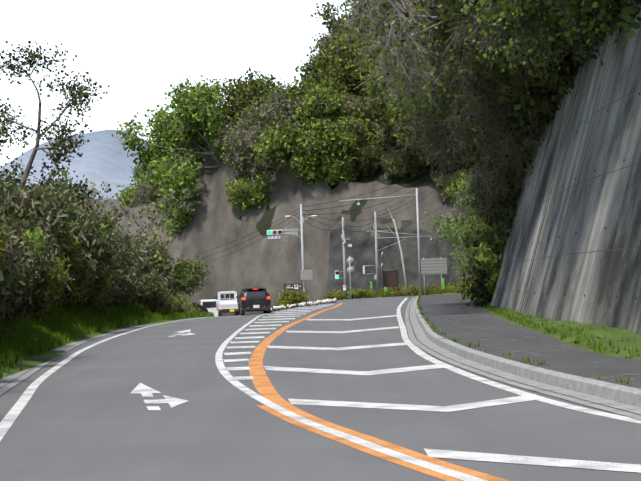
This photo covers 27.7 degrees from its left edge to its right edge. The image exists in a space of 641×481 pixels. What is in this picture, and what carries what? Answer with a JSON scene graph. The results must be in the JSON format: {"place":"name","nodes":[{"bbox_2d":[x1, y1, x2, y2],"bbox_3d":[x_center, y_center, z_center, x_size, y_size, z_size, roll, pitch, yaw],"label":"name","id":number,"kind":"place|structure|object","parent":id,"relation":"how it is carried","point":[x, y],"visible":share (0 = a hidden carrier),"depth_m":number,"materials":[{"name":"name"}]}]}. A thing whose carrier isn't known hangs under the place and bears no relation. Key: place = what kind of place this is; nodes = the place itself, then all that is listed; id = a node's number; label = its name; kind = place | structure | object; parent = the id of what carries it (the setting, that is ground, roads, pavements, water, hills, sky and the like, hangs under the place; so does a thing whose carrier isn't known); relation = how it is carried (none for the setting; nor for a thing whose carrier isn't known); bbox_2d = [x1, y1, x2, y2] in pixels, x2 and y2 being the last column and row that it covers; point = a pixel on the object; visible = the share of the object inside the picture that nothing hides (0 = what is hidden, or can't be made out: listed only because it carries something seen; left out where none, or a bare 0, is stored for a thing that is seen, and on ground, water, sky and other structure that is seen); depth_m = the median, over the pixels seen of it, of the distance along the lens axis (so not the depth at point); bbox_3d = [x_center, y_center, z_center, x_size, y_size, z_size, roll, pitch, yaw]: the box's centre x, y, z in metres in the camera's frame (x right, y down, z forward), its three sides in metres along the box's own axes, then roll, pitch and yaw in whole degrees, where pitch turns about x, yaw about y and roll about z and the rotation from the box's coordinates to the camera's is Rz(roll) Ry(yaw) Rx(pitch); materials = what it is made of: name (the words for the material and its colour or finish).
{"place":"outdoors","nodes":[
{"label":"outdoors","id":0,"kind":"place"},
{"bbox_2d":[0,130,147,200],"bbox_3d":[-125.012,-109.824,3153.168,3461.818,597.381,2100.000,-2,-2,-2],"label":"mountain","id":1,"kind":"structure","parent":0,"point":[104,158],"depth_m":3373.01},
{"bbox_2d":[1,317,200,357],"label":"bank ground","id":2,"kind":"structure","parent":0,"point":[112,321],"depth_m":56.31,"materials":[{"name":"green plant"}]},
{"bbox_2d":[0,173,17,230],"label":"bush","id":3,"kind":"object","parent":2,"relation":"on","point":[2,187],"visible":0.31,"depth_m":46.13,"materials":[{"name":"green plant"}]},
{"bbox_2d":[0,247,25,311],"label":"bush","id":4,"kind":"object","parent":2,"relation":"on","point":[3,292],"visible":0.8,"depth_m":29.10,"materials":[{"name":"green plant"}]},
{"bbox_2d":[0,229,29,272],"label":"bush","id":5,"kind":"object","parent":2,"relation":"on","point":[7,253],"visible":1,"depth_m":27.00,"materials":[{"name":"green plant"}]},
{"bbox_2d":[1,228,29,318],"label":"bush","id":6,"kind":"object","parent":2,"relation":"on","point":[22,255],"visible":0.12,"depth_m":34.09,"materials":[{"name":"green plant"}]},
{"bbox_2d":[0,215,32,332],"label":"bush","id":7,"kind":"object","parent":2,"relation":"on","point":[14,278],"visible":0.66,"depth_m":31.17,"materials":[{"name":"green plant"}]},
{"bbox_2d":[0,237,43,322],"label":"bush","id":8,"kind":"object","parent":2,"relation":"on","point":[20,309],"visible":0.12,"depth_m":36.67,"materials":[{"name":"green plant"}]},
{"bbox_2d":[5,223,46,303],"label":"bush","id":9,"kind":"object","parent":2,"relation":"on","point":[29,235],"visible":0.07,"depth_m":40.13,"materials":[{"name":"green plant"}]},
{"bbox_2d":[4,218,50,300],"bbox_3d":[-10.799,0.671,41.521,4.751,3.675,4.187,-1,-2,-34],"label":"bush","id":10,"kind":"object","parent":2,"relation":"on","point":[17,223],"visible":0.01,"depth_m":41.28,"materials":[{"name":"green plant"}]},
{"bbox_2d":[3,179,70,255],"bbox_3d":[-12.395,0.063,48.844,6.205,4.605,5.527,-3,-2,28],"label":"bush","id":11,"kind":"object","parent":2,"relation":"on","point":[41,198],"visible":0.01,"depth_m":48.11,"materials":[{"name":"green plant"}]},
{"bbox_2d":[21,234,69,317],"bbox_3d":[-10.251,1.307,42.742,4.260,2.993,3.737,-2,-2,7],"label":"bush","id":12,"kind":"object","parent":2,"relation":"on","point":[48,251],"visible":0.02,"depth_m":41.55,"materials":[{"name":"green plant"}]},
{"bbox_2d":[17,252,74,320],"bbox_3d":[-9.898,1.392,42.191,3.758,2.640,4.229,-2,-2,-15],"label":"bush","id":13,"kind":"object","parent":2,"relation":"on","point":[56,277],"visible":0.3,"depth_m":41.60,"materials":[{"name":"green plant"}]},
{"bbox_2d":[0,169,94,251],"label":"bush","id":14,"kind":"object","parent":2,"relation":"on","point":[52,216],"visible":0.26,"depth_m":46.27,"materials":[{"name":"green plant"}]},
{"bbox_2d":[11,195,113,273],"bbox_3d":[-11.274,0.051,52.207,5.557,4.508,6.335,-3,-2,28],"label":"bush","id":15,"kind":"object","parent":2,"relation":"on","point":[83,231],"visible":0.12,"depth_m":52.02,"materials":[{"name":"green plant"}]},
{"bbox_2d":[56,237,91,308],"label":"bush","id":16,"kind":"object","parent":2,"relation":"on","point":[71,283],"visible":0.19,"depth_m":50.21,"materials":[{"name":"green plant"}]},
{"bbox_2d":[55,238,107,303],"bbox_3d":[-10.876,0.860,51.079,4.003,3.447,4.493,-2,-2,11],"label":"bush","id":17,"kind":"object","parent":2,"relation":"on","point":[88,255],"visible":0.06,"depth_m":50.32,"materials":[{"name":"green plant"}]},
{"bbox_2d":[58,234,108,305],"bbox_3d":[-10.682,1.292,51.735,4.905,3.127,4.512,-10,6,-24],"label":"bush","id":18,"kind":"object","parent":2,"relation":"on","point":[95,261],"visible":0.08,"depth_m":51.88,"materials":[{"name":"green plant"}]},
{"bbox_2d":[74,265,120,311],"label":"bush","id":19,"kind":"object","parent":2,"relation":"on","point":[102,281],"visible":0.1,"depth_m":53.80,"materials":[{"name":"green plant"}]},
{"bbox_2d":[87,268,131,312],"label":"bush","id":20,"kind":"object","parent":2,"relation":"on","point":[105,297],"visible":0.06,"depth_m":56.71,"materials":[{"name":"green plant"}]},
{"bbox_2d":[100,219,124,268],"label":"bush","id":21,"kind":"object","parent":2,"relation":"on","point":[109,254],"visible":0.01,"depth_m":56.92,"materials":[{"name":"green plant"}]},
{"bbox_2d":[106,245,134,303],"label":"bush","id":22,"kind":"object","parent":2,"relation":"on","point":[123,255],"visible":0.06,"depth_m":59.63,"materials":[{"name":"green plant"}]},
{"bbox_2d":[115,268,140,307],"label":"bush","id":23,"kind":"object","parent":2,"relation":"on","point":[131,287],"visible":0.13,"depth_m":61.13,"materials":[{"name":"green plant"}]},
{"bbox_2d":[108,227,150,274],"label":"bush","id":24,"kind":"object","parent":2,"relation":"on","point":[136,258],"visible":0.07,"depth_m":65.37,"materials":[{"name":"green plant"}]},
{"bbox_2d":[125,266,172,314],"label":"bush","id":25,"kind":"object","parent":2,"relation":"on","point":[151,295],"visible":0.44,"depth_m":64.26,"materials":[{"name":"green plant"}]},
{"bbox_2d":[0,0,357,165],"label":"sky","id":26,"kind":"structure","parent":0,"point":[137,48],"materials":[{"name":"white"}]},
{"bbox_2d":[0,145,491,396],"bbox_3d":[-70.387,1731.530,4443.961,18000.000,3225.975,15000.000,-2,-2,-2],"label":"ground","id":27,"kind":"structure","parent":0,"point":[413,181],"depth_m":146.41,"materials":[{"name":"green plant"}]},
{"bbox_2d":[0,40,109,223],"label":"tree","id":28,"kind":"object","parent":27,"relation":"on","point":[31,61],"visible":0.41,"depth_m":62.77,"materials":[{"name":"green plant"}]},
{"bbox_2d":[77,174,118,207],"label":"shrub","id":29,"kind":"object","parent":27,"relation":"on","point":[97,193],"visible":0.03,"depth_m":70.56,"materials":[{"name":"green plant"}]},
{"bbox_2d":[77,187,172,281],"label":"shrub","id":30,"kind":"object","parent":27,"relation":"on","point":[114,219],"visible":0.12,"depth_m":112.70,"materials":[{"name":"green plant"}]},
{"bbox_2d":[116,171,154,206],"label":"hill tree","id":31,"kind":"object","parent":27,"relation":"on","point":[127,195],"visible":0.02,"depth_m":193.30,"materials":[{"name":"green plant"}]},
{"bbox_2d":[105,181,199,275],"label":"shrub","id":32,"kind":"object","parent":27,"relation":"on","point":[154,217],"visible":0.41,"depth_m":110.03,"materials":[{"name":"green plant"}]},
{"bbox_2d":[112,75,228,199],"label":"hill tree","id":33,"kind":"object","parent":27,"relation":"on","point":[189,124],"visible":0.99,"depth_m":152.72,"materials":[{"name":"green plant"}]},
{"bbox_2d":[129,232,212,299],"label":"bush","id":34,"kind":"object","parent":27,"relation":"on","point":[185,274],"visible":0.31,"depth_m":110.40,"materials":[{"name":"green plant"}]},
{"bbox_2d":[137,165,208,237],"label":"hill tree","id":35,"kind":"object","parent":27,"relation":"on","point":[184,215],"visible":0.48,"depth_m":152.42,"materials":[{"name":"green plant"}]},
{"bbox_2d":[125,150,223,207],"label":"hill tree","id":36,"kind":"object","parent":27,"relation":"on","point":[143,198],"visible":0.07,"depth_m":159.93,"materials":[{"name":"green plant"}]},
{"bbox_2d":[210,67,294,158],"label":"hill tree","id":37,"kind":"object","parent":27,"relation":"on","point":[238,97],"visible":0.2,"depth_m":167.06,"materials":[{"name":"green plant"}]},
{"bbox_2d":[247,80,310,174],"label":"hill tree","id":38,"kind":"object","parent":27,"relation":"on","point":[260,101],"visible":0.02,"depth_m":157.71,"materials":[{"name":"green plant"}]},
{"bbox_2d":[267,204,317,305],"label":"signal pole","id":39,"kind":"object","parent":27,"relation":"on","point":[306,274],"visible":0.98,"depth_m":101.85,"materials":[{"name":"metal"}]},
{"bbox_2d":[0,293,640,383],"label":"grass","id":40,"kind":"structure","parent":27,"relation":"on","point":[57,326],"depth_m":41.08,"materials":[{"name":"green plant"}]},
{"bbox_2d":[308,6,370,60],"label":"hill tree","id":41,"kind":"object","parent":27,"relation":"on","point":[332,32],"visible":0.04,"depth_m":173.61,"materials":[{"name":"green plant"}]},
{"bbox_2d":[335,217,351,295],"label":"utility pole","id":42,"kind":"object","parent":27,"relation":"on","point":[345,241],"visible":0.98,"depth_m":121.95,"materials":[{"name":"concrete"}]},
{"bbox_2d":[194,153,459,262],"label":"overhead wires","id":43,"kind":"object","parent":42,"relation":"attached to","point":[340,212],"visible":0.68,"depth_m":120.31,"materials":[{"name":"black"}]},
{"bbox_2d":[337,114,369,176],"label":"hill tree","id":44,"kind":"object","parent":27,"relation":"on","point":[357,126],"visible":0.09,"depth_m":148.97,"materials":[{"name":"green plant"}]},
{"bbox_2d":[325,90,385,155],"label":"hill tree","id":45,"kind":"object","parent":27,"relation":"on","point":[353,104],"visible":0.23,"depth_m":151.90,"materials":[{"name":"green plant"}]},
{"bbox_2d":[350,46,383,100],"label":"hill tree","id":46,"kind":"object","parent":27,"relation":"on","point":[354,74],"depth_m":159.69,"materials":[{"name":"green plant"}]},
{"bbox_2d":[349,141,385,176],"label":"hill bush","id":47,"kind":"object","parent":27,"relation":"on","point":[368,163],"visible":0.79,"depth_m":148.78,"materials":[{"name":"green plant"}]},
{"bbox_2d":[361,94,395,127],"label":"hill bush","id":48,"kind":"object","parent":27,"relation":"on","point":[378,111],"visible":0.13,"depth_m":155.77,"materials":[{"name":"green plant"}]},
{"bbox_2d":[363,212,431,296],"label":"utility pole","id":49,"kind":"object","parent":27,"relation":"on","point":[376,277],"visible":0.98,"depth_m":128.12,"materials":[{"name":"concrete"}]},
{"bbox_2d":[377,115,423,154],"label":"hill bush","id":50,"kind":"object","parent":27,"relation":"on","point":[388,140],"visible":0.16,"depth_m":149.69,"materials":[{"name":"green plant"}]},
{"bbox_2d":[360,55,449,178],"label":"hill tree","id":51,"kind":"object","parent":27,"relation":"on","point":[392,116],"visible":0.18,"depth_m":143.53,"materials":[{"name":"green plant"}]},
{"bbox_2d":[357,4,494,144],"bbox_3d":[8.883,-12.104,64.885,14.535,15.222,13.474,-4,-3,44],"label":"tree","id":52,"kind":"object","parent":27,"relation":"on","point":[420,113],"visible":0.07,"depth_m":64.20,"materials":[{"name":"green plant"}]},
{"bbox_2d":[345,0,534,118],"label":"tree","id":53,"kind":"object","parent":27,"relation":"on","point":[427,26],"visible":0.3,"depth_m":57.92,"materials":[{"name":"green plant"}]},
{"bbox_2d":[402,95,490,172],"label":"hill tree","id":54,"kind":"object","parent":27,"relation":"on","point":[430,156],"visible":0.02,"depth_m":144.54,"materials":[{"name":"green plant"}]},
{"bbox_2d":[432,170,465,198],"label":"hill bush","id":55,"kind":"object","parent":27,"relation":"on","point":[442,183],"visible":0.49,"depth_m":141.08,"materials":[{"name":"green plant"}]},
{"bbox_2d":[408,41,497,178],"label":"tree","id":56,"kind":"object","parent":27,"relation":"on","point":[451,162],"visible":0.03,"depth_m":66.65,"materials":[{"name":"green plant"}]},
{"bbox_2d":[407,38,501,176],"bbox_3d":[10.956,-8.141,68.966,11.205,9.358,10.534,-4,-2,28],"label":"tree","id":57,"kind":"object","parent":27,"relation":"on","point":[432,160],"visible":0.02,"depth_m":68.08,"materials":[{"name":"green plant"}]},
{"bbox_2d":[423,172,487,277],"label":"slope tree","id":58,"kind":"object","parent":27,"relation":"on","point":[457,233],"visible":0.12,"depth_m":87.05,"materials":[{"name":"green plant"}]},
{"bbox_2d":[382,60,544,230],"bbox_3d":[8.210,-4.930,62.014,10.271,9.124,10.925,-2,-2,-3],"label":"tree","id":59,"kind":"object","parent":27,"relation":"on","point":[511,152],"visible":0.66,"depth_m":61.09,"materials":[{"name":"green plant"}]},
{"bbox_2d":[414,0,526,74],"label":"tree","id":60,"kind":"object","parent":27,"relation":"on","point":[444,18],"visible":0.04,"depth_m":54.53,"materials":[{"name":"green plant"}]},
{"bbox_2d":[387,0,557,135],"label":"tree","id":61,"kind":"object","parent":27,"relation":"on","point":[473,94],"visible":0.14,"depth_m":59.74,"materials":[{"name":"green plant"}]},
{"bbox_2d":[456,260,494,306],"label":"bush","id":62,"kind":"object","parent":27,"relation":"on","point":[482,300],"depth_m":62.89,"materials":[{"name":"green plant"}]},
{"bbox_2d":[453,219,508,304],"bbox_3d":[9.845,1.160,63.623,6.608,4.653,7.449,-3,-2,24],"label":"bush","id":63,"kind":"object","parent":27,"relation":"on","point":[492,266],"visible":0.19,"depth_m":62.16,"materials":[{"name":"green plant"}]},
{"bbox_2d":[423,19,557,107],"bbox_3d":[10.406,-11.617,61.784,9.785,11.304,10.806,-1,-2,-28],"label":"tree","id":64,"kind":"object","parent":27,"relation":"on","point":[469,86],"visible":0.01,"depth_m":61.81,"materials":[{"name":"green plant"}]},
{"bbox_2d":[472,167,519,236],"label":"bush","id":65,"kind":"object","parent":27,"relation":"on","point":[493,221],"visible":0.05,"depth_m":63.81,"materials":[{"name":"green plant"}]},
{"bbox_2d":[490,11,640,334],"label":"retaining wall","id":66,"kind":"structure","parent":27,"relation":"on","point":[595,262],"depth_m":38.76,"materials":[{"name":"concrete"}]},
{"bbox_2d":[331,0,570,112],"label":"tree","id":67,"kind":"object","parent":66,"relation":"on","point":[408,50],"visible":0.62,"depth_m":48.11,"materials":[{"name":"green plant"}]},
{"bbox_2d":[461,234,503,305],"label":"bush","id":68,"kind":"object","parent":66,"relation":"attached to","point":[497,250],"depth_m":62.51,"materials":[{"name":"green plant"}]},
{"bbox_2d":[479,165,521,229],"bbox_3d":[9.528,-2.140,63.506,4.282,3.707,2.466,-1,19,-29],"label":"tree","id":69,"kind":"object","parent":66,"relation":"attached to","point":[494,215],"depth_m":63.11,"materials":[{"name":"green plant"}]},
{"bbox_2d":[439,0,569,96],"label":"tree","id":70,"kind":"object","parent":66,"relation":"on","point":[498,58],"visible":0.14,"depth_m":53.06,"materials":[{"name":"green plant"}]},
{"bbox_2d":[495,200,516,245],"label":"ivy wall","id":71,"kind":"structure","parent":66,"relation":"attached to","point":[508,223],"depth_m":61.51,"materials":[{"name":"green plant"}]},
{"bbox_2d":[491,182,520,236],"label":"ivy wall","id":72,"kind":"structure","parent":66,"relation":"attached to","point":[508,208],"depth_m":61.72,"materials":[{"name":"green plant"}]},
{"bbox_2d":[451,0,566,81],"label":"tree","id":73,"kind":"object","parent":66,"relation":"on","point":[522,40],"visible":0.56,"depth_m":46.89,"materials":[{"name":"green plant"}]},
{"bbox_2d":[492,61,563,146],"bbox_3d":[10.219,-5.949,55.017,5.328,3.544,6.154,-3,-39,26],"label":"tree","id":74,"kind":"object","parent":66,"relation":"attached to","point":[527,105],"depth_m":54.74,"materials":[{"name":"green plant"}]},
{"bbox_2d":[489,0,579,52],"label":"tree","id":75,"kind":"object","parent":66,"relation":"on","point":[564,43],"visible":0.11,"depth_m":46.53,"materials":[{"name":"green plant"}]},
{"bbox_2d":[469,0,623,45],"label":"tree","id":76,"kind":"object","parent":66,"relation":"on","point":[602,14],"visible":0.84,"depth_m":39.54,"materials":[{"name":"green plant"}]},
{"bbox_2d":[546,40,580,94],"bbox_3d":[10.581,-7.041,50.439,3.742,4.323,2.490,-2,23,-12],"label":"tree","id":77,"kind":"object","parent":66,"relation":"attached to","point":[569,67],"depth_m":50.24,"materials":[{"name":"green plant"}]},
{"bbox_2d":[493,63,639,312],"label":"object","id":78,"kind":"object","parent":66,"relation":"attached to","point":[551,193],"depth_m":47.87,"materials":[{"name":"grey concrete"}]},
{"bbox_2d":[553,0,592,69],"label":"tree","id":79,"kind":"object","parent":66,"relation":"attached to","point":[566,48],"depth_m":46.66,"materials":[{"name":"green plant"}]},
{"bbox_2d":[542,0,623,25],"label":"tree","id":80,"kind":"object","parent":66,"relation":"on","point":[574,15],"visible":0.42,"depth_m":39.72,"materials":[{"name":"green plant"}]},
{"bbox_2d":[566,15,599,60],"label":"ivy wall","id":81,"kind":"structure","parent":66,"relation":"attached to","point":[584,55],"depth_m":44.49,"materials":[{"name":"green plant"}]},
{"bbox_2d":[542,0,628,66],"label":"tree","id":82,"kind":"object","parent":66,"relation":"attached to","point":[590,36],"depth_m":41.07,"materials":[{"name":"green plant"}]},
{"bbox_2d":[600,0,640,39],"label":"ivy wall","id":83,"kind":"structure","parent":66,"relation":"on","point":[626,25],"depth_m":36.12,"materials":[{"name":"green plant"}]},
{"bbox_2d":[603,0,640,22],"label":"tree","id":84,"kind":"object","parent":66,"relation":"attached to","point":[629,11],"depth_m":34.83,"materials":[{"name":"green plant"}]},
{"bbox_2d":[84,155,478,315],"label":"cliff","id":85,"kind":"structure","parent":0,"point":[272,266],"depth_m":146.25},
{"bbox_2d":[224,169,273,211],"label":"hill bush","id":86,"kind":"object","parent":85,"relation":"on","point":[246,195],"visible":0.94,"depth_m":148.97,"materials":[{"name":"green plant"}]},
{"bbox_2d":[208,83,310,183],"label":"hill tree","id":87,"kind":"object","parent":85,"relation":"on","point":[239,149],"visible":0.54,"depth_m":150.72,"materials":[{"name":"green plant"}]},
{"bbox_2d":[249,80,384,189],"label":"hill tree","id":88,"kind":"object","parent":85,"relation":"on","point":[326,136],"visible":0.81,"depth_m":146.94,"materials":[{"name":"green plant"}]},
{"bbox_2d":[298,147,359,187],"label":"hill bush","id":89,"kind":"object","parent":85,"relation":"on","point":[344,169],"visible":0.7,"depth_m":147.51,"materials":[{"name":"green plant"}]},
{"bbox_2d":[289,32,373,101],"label":"hill tree","id":90,"kind":"object","parent":85,"relation":"on","point":[335,71],"visible":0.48,"depth_m":161.50,"materials":[{"name":"green plant"}]},
{"bbox_2d":[310,0,379,39],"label":"hill tree","id":91,"kind":"object","parent":85,"relation":"on","point":[327,17],"visible":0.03,"depth_m":181.31,"materials":[{"name":"green plant"}]},
{"bbox_2d":[380,145,431,179],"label":"hill bush","id":92,"kind":"object","parent":85,"relation":"on","point":[407,165],"visible":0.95,"depth_m":146.53,"materials":[{"name":"green plant"}]},
{"bbox_2d":[0,296,640,480],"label":"road","id":93,"kind":"structure","parent":0,"point":[87,415],"depth_m":15.70,"materials":[{"name":"grey asphalt"}]},
{"bbox_2d":[199,299,217,316],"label":"white van","id":94,"kind":"object","parent":93,"relation":"on","point":[210,305],"visible":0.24,"depth_m":105.64,"materials":[{"name":"white paint"}]},
{"bbox_2d":[214,291,239,315],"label":"white truck","id":95,"kind":"object","parent":93,"relation":"on","point":[227,302],"visible":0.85,"depth_m":92.71,"materials":[{"name":"white paint"}]},
{"bbox_2d":[236,288,270,314],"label":"black hatchback car","id":96,"kind":"object","parent":93,"relation":"on","point":[253,299],"visible":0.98,"depth_m":73.38,"materials":[{"name":"black paint"}]},
{"bbox_2d":[271,298,336,311],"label":"curb","id":97,"kind":"structure","parent":93,"relation":"on","point":[283,307],"depth_m":95.61,"materials":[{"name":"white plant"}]},
{"bbox_2d":[0,298,640,480],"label":"road markings","id":98,"kind":"object","parent":93,"relation":"on","point":[272,399],"visible":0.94,"depth_m":16.86,"materials":[{"name":"white paint"}]},
{"bbox_2d":[0,298,640,419],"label":"gutters","id":99,"kind":"object","parent":93,"relation":"on","point":[417,337],"visible":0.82,"depth_m":22.95,"materials":[{"name":"concrete"}]},
{"bbox_2d":[382,270,398,290],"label":"sign board","id":100,"kind":"object","parent":93,"relation":"on","point":[390,278],"visible":0.84,"depth_m":130.10,"materials":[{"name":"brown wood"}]},
{"bbox_2d":[418,257,446,294],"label":"guide sign","id":101,"kind":"object","parent":93,"relation":"on","point":[433,266],"visible":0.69,"depth_m":126.28,"materials":[{"name":"grey"}]},
{"bbox_2d":[415,295,640,406],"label":"kerb","id":102,"kind":"structure","parent":93,"relation":"on","point":[614,392],"depth_m":19.43,"materials":[{"name":"concrete"}]},
{"bbox_2d":[419,294,640,388],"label":"sidewalk","id":103,"kind":"structure","parent":0,"point":[568,360],"depth_m":27.65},
{"bbox_2d":[340,188,421,294],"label":"signal mast arm","id":104,"kind":"object","parent":103,"relation":"on","point":[419,257],"visible":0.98,"depth_m":116.25},
{"bbox_2d":[434,293,640,359],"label":"verge ground","id":105,"kind":"structure","parent":0,"point":[617,336],"depth_m":28.35,"materials":[{"name":"green plant"}]},
{"bbox_2d":[443,221,487,284],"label":"bush","id":106,"kind":"object","parent":105,"relation":"on","point":[460,269],"visible":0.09,"depth_m":117.09,"materials":[{"name":"green plant"}]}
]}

